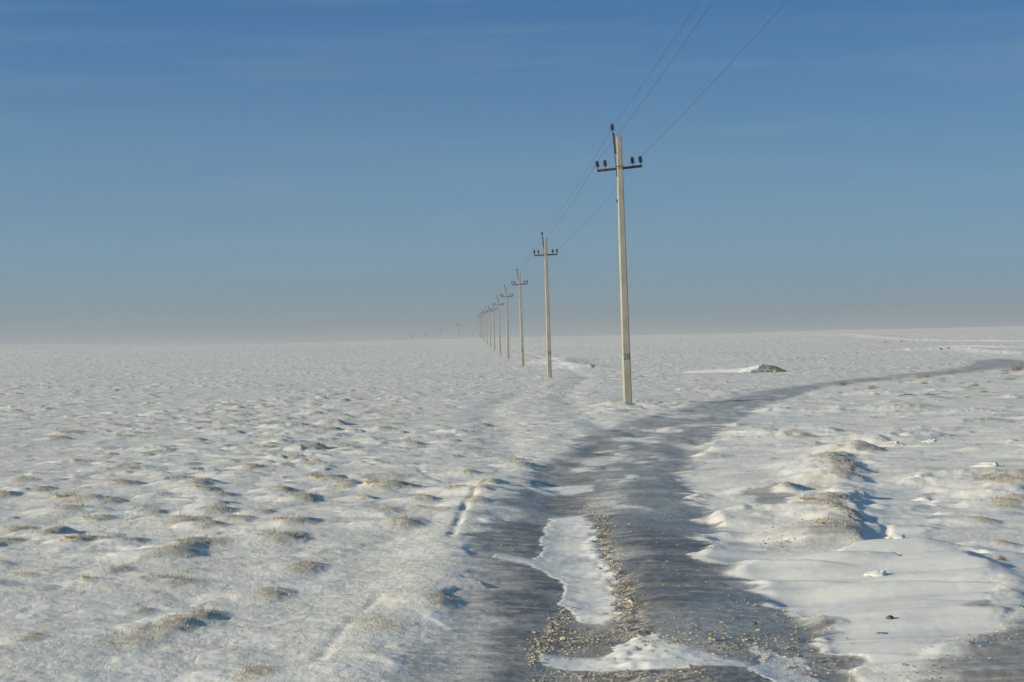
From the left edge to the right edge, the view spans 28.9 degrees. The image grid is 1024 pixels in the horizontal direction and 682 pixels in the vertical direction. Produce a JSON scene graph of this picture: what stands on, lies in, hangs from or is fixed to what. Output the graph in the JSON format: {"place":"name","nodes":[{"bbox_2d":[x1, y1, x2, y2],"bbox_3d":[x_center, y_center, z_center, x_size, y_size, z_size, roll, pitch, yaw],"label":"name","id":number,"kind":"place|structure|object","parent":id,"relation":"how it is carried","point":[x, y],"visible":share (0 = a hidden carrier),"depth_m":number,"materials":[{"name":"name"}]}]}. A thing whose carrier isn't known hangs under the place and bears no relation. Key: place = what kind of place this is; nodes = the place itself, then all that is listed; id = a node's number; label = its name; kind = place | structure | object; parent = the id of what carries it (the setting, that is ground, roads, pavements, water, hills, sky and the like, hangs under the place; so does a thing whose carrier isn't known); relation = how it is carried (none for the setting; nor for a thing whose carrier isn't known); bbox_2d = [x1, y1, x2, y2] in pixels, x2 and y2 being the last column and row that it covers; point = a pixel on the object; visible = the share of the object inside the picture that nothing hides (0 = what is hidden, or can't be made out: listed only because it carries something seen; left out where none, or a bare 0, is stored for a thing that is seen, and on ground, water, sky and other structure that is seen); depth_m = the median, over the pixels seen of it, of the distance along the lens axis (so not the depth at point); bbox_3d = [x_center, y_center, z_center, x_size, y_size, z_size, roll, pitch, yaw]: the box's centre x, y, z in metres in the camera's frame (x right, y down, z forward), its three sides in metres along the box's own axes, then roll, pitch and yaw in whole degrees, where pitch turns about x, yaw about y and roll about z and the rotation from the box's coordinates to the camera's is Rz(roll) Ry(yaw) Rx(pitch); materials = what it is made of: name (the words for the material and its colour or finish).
{"place":"outdoors","nodes":[
{"label":"outdoors","id":0,"kind":"place"},
{"bbox_2d":[0,326,1023,681],"bbox_3d":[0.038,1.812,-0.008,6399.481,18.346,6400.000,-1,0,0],"label":"snow ground","id":1,"kind":"structure","parent":0,"point":[382,564],"depth_m":28.10,"materials":[{"name":"white snow"}]},
{"bbox_2d":[51,489,95,498],"bbox_3d":[-5.966,2.156,27.491,0.846,0.219,0.586,12,2,9],"label":"grass tuft","id":2,"kind":"object","parent":1,"relation":"on","point":[56,495],"visible":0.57,"depth_m":27.45,"materials":[{"name":"beige plant"}]},
{"bbox_2d":[61,533,93,539],"bbox_3d":[-4.708,2.141,21.641,0.403,0.106,0.279,13,0,0],"label":"grass tuft","id":3,"kind":"object","parent":1,"relation":"on","point":[64,537],"visible":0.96,"depth_m":21.59,"materials":[{"name":"beige plant"}]},
{"bbox_2d":[81,512,107,517],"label":"grass tuft","id":4,"kind":"object","parent":1,"relation":"on","point":[86,516],"visible":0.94,"depth_m":24.52,"materials":[{"name":"beige plant"}]},
{"bbox_2d":[108,475,139,481],"bbox_3d":[-6.008,2.172,30.941,0.624,0.162,0.432,10,-5,-24],"label":"grass tuft","id":5,"kind":"object","parent":1,"relation":"on","point":[111,480],"visible":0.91,"depth_m":30.80,"materials":[{"name":"beige plant"}]},
{"bbox_2d":[166,611,196,616],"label":"grass tuft","id":6,"kind":"object","parent":1,"relation":"on","point":[172,615],"visible":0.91,"depth_m":15.01,"materials":[{"name":"beige plant"}]},
{"bbox_2d":[186,606,228,616],"bbox_3d":[-2.323,2.084,15.291,0.389,0.085,0.269,7,-1,-5],"label":"grass tuft","id":7,"kind":"object","parent":1,"relation":"on","point":[212,610],"visible":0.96,"depth_m":15.32,"materials":[{"name":"beige plant"}]},
{"bbox_2d":[256,527,306,538],"bbox_3d":[-2.413,2.037,20.991,0.664,0.157,0.460,5,0,1],"label":"grass tuft","id":8,"kind":"object","parent":1,"relation":"on","point":[282,532],"visible":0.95,"depth_m":21.02,"materials":[{"name":"beige plant"}]},
{"bbox_2d":[272,515,296,521],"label":"grass tuft","id":9,"kind":"object","parent":1,"relation":"on","point":[278,519],"visible":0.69,"depth_m":22.73,"materials":[{"name":"beige plant"}]},
{"bbox_2d":[307,472,324,478],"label":"grass tuft","id":10,"kind":"object","parent":1,"relation":"on","point":[315,476],"visible":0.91,"depth_m":30.87,"materials":[{"name":"beige plant"}]},
{"bbox_2d":[312,443,329,448],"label":"grass tuft","id":11,"kind":"object","parent":1,"relation":"on","point":[322,446],"visible":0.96,"depth_m":41.80,"materials":[{"name":"grey plant"}]},
{"bbox_2d":[361,478,390,485],"bbox_3d":[-1.869,2.070,29.091,0.677,0.142,0.462,5,0,4],"label":"grass tuft","id":12,"kind":"object","parent":1,"relation":"on","point":[368,482],"visible":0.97,"depth_m":29.03,"materials":[{"name":"beige plant"}]},
{"bbox_2d":[470,315,481,337],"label":"utility pole","id":13,"kind":"object","parent":1,"relation":"on","point":[479,328],"visible":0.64,"depth_m":784.92,"materials":[{"name":"concrete"}]},
{"bbox_2d":[401,0,787,339],"bbox_3d":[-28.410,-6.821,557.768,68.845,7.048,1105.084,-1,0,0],"label":"power line wire","id":14,"kind":"object","parent":13,"relation":"attached to","point":[687,109],"visible":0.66,"depth_m":51.13,"materials":[{"name":"metal"}]},
{"bbox_2d":[480,310,484,339],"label":"utility pole","id":15,"kind":"object","parent":1,"relation":"on","point":[482,325],"visible":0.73,"depth_m":659.92,"materials":[{"name":"concrete"}]},
{"bbox_2d":[481,310,485,341],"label":"utility pole","id":16,"kind":"object","parent":1,"relation":"on","point":[483,313],"visible":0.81,"depth_m":593.93,"materials":[{"name":"concrete"}]},
{"bbox_2d":[485,309,487,344],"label":"utility pole","id":17,"kind":"object","parent":1,"relation":"on","point":[486,329],"visible":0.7,"depth_m":524.90,"materials":[{"name":"concrete"}]},
{"bbox_2d":[487,306,492,347],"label":"utility pole","id":18,"kind":"object","parent":1,"relation":"on","point":[490,325],"visible":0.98,"depth_m":464.92,"materials":[{"name":"concrete"}]},
{"bbox_2d":[489,304,496,350],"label":"utility pole","id":19,"kind":"object","parent":1,"relation":"on","point":[493,325],"visible":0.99,"depth_m":399.91,"materials":[{"name":"concrete"}]},
{"bbox_2d":[495,297,503,354],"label":"utility pole","id":20,"kind":"object","parent":1,"relation":"on","point":[499,326],"visible":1,"depth_m":329.90,"materials":[{"name":"concrete"}]},
{"bbox_2d":[500,285,512,358],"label":"utility pole","id":21,"kind":"object","parent":1,"relation":"on","point":[506,296],"visible":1,"depth_m":262.21,"materials":[{"name":"concrete"}]},
{"bbox_2d":[511,269,527,365],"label":"utility pole","id":22,"kind":"object","parent":1,"relation":"on","point":[521,327],"visible":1,"depth_m":198.50,"materials":[{"name":"concrete"}]},
{"bbox_2d":[533,232,557,377],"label":"utility pole","id":23,"kind":"object","parent":1,"relation":"on","point":[548,343],"visible":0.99,"depth_m":134.70,"materials":[{"name":"concrete"}]},
{"bbox_2d":[595,124,642,404],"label":"utility pole","id":24,"kind":"object","parent":1,"relation":"on","point":[626,361],"visible":1,"depth_m":69.90,"materials":[{"name":"concrete"}]},
{"bbox_2d":[433,0,713,331],"bbox_3d":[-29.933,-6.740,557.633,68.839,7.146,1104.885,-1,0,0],"label":"power line wire","id":25,"kind":"object","parent":24,"relation":"attached to","point":[631,116],"visible":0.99,"depth_m":51.73,"materials":[{"name":"metal"}]},
{"bbox_2d":[456,0,699,322],"bbox_3d":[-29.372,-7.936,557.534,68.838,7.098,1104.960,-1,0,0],"label":"power line wire","id":26,"kind":"object","parent":24,"relation":"attached to","point":[623,111],"visible":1,"depth_m":60.42,"materials":[{"name":"metal"}]},
{"bbox_2d":[682,364,787,373],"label":"earth mound","id":27,"kind":"object","parent":1,"relation":"on","point":[762,368],"visible":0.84,"depth_m":142.41,"materials":[{"name":"white snow"}]},
{"bbox_2d":[455,482,1023,681],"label":"gravel","id":28,"kind":"object","parent":1,"relation":"on","point":[629,600],"visible":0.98,"depth_m":13.64,"materials":[{"name":"grey gravel"}]},
{"bbox_2d":[795,494,829,500],"bbox_3d":[3.682,1.877,23.441,0.688,0.133,0.470,7,0,3],"label":"grass tuft","id":29,"kind":"object","parent":1,"relation":"on","point":[806,498],"visible":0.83,"depth_m":23.39,"materials":[{"name":"beige plant"}]},
{"bbox_2d":[812,515,846,524],"bbox_3d":[3.384,1.896,20.722,0.583,0.191,0.410,13,-7,-26],"label":"grass tuft","id":30,"kind":"object","parent":1,"relation":"on","point":[820,523],"visible":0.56,"depth_m":20.65,"materials":[{"name":"beige plant"}]},
{"bbox_2d":[827,470,859,475],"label":"grass tuft","id":31,"kind":"object","parent":1,"relation":"on","point":[851,473],"visible":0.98,"depth_m":28.33,"materials":[{"name":"beige plant"}]},
{"bbox_2d":[863,570,886,576],"bbox_3d":[3.084,1.987,16.890,0.202,0.080,0.144,-1,0,0],"label":"snow lump","id":32,"kind":"object","parent":1,"relation":"on","point":[876,573],"visible":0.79,"depth_m":16.86,"materials":[{"name":"white snow"}]},
{"bbox_2d":[884,534,904,538],"bbox_3d":[3.658,1.878,18.992,0.203,0.071,0.122,-1,0,0],"label":"snow lump","id":33,"kind":"object","parent":1,"relation":"on","point":[897,536],"visible":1,"depth_m":18.96,"materials":[{"name":"white snow"}]},
{"bbox_2d":[912,496,931,500],"bbox_3d":[5.133,2.014,25.041,0.326,0.105,0.178,-1,0,0],"label":"snow lump","id":34,"kind":"object","parent":1,"relation":"on","point":[922,498],"visible":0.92,"depth_m":24.98,"materials":[{"name":"white snow"}]},
{"bbox_2d":[922,439,936,442],"bbox_3d":[8.045,1.938,38.288,0.288,0.106,0.195,-1,0,0],"label":"snow lump","id":35,"kind":"object","parent":1,"relation":"on","point":[930,440],"visible":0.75,"depth_m":38.24,"materials":[{"name":"white snow"}]},
{"bbox_2d":[970,462,998,466],"bbox_3d":[7.292,1.938,30.691,0.452,0.145,0.272,-1,0,0],"label":"snow lump","id":36,"kind":"object","parent":1,"relation":"on","point":[989,464],"visible":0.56,"depth_m":30.62,"materials":[{"name":"white snow"}]},
{"bbox_2d":[997,554,1009,559],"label":"dry shrub","id":37,"kind":"object","parent":1,"relation":"on","point":[1000,556],"visible":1,"depth_m":17.69,"materials":[{"name":"brown plant"}]},
{"bbox_2d":[1009,362,1023,370],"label":"dry shrub","id":38,"kind":"object","parent":1,"relation":"on","point":[1017,368],"visible":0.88,"depth_m":124.28,"materials":[{"name":"beige plant"}]},
{"bbox_2d":[0,0,1023,343],"label":"sky","id":39,"kind":"structure","parent":0,"point":[172,171],"materials":[{"name":"blue"}]},
{"bbox_2d":[1,387,1023,681],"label":"grass stubble","id":40,"kind":"object","parent":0,"point":[411,517],"depth_m":24.55,"materials":[{"name":"beige plant"}]},
{"bbox_2d":[383,358,1023,681],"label":"icy road","id":41,"kind":"structure","parent":0,"point":[482,640],"depth_m":16.51,"materials":[{"name":"grey ice"}]}
]}

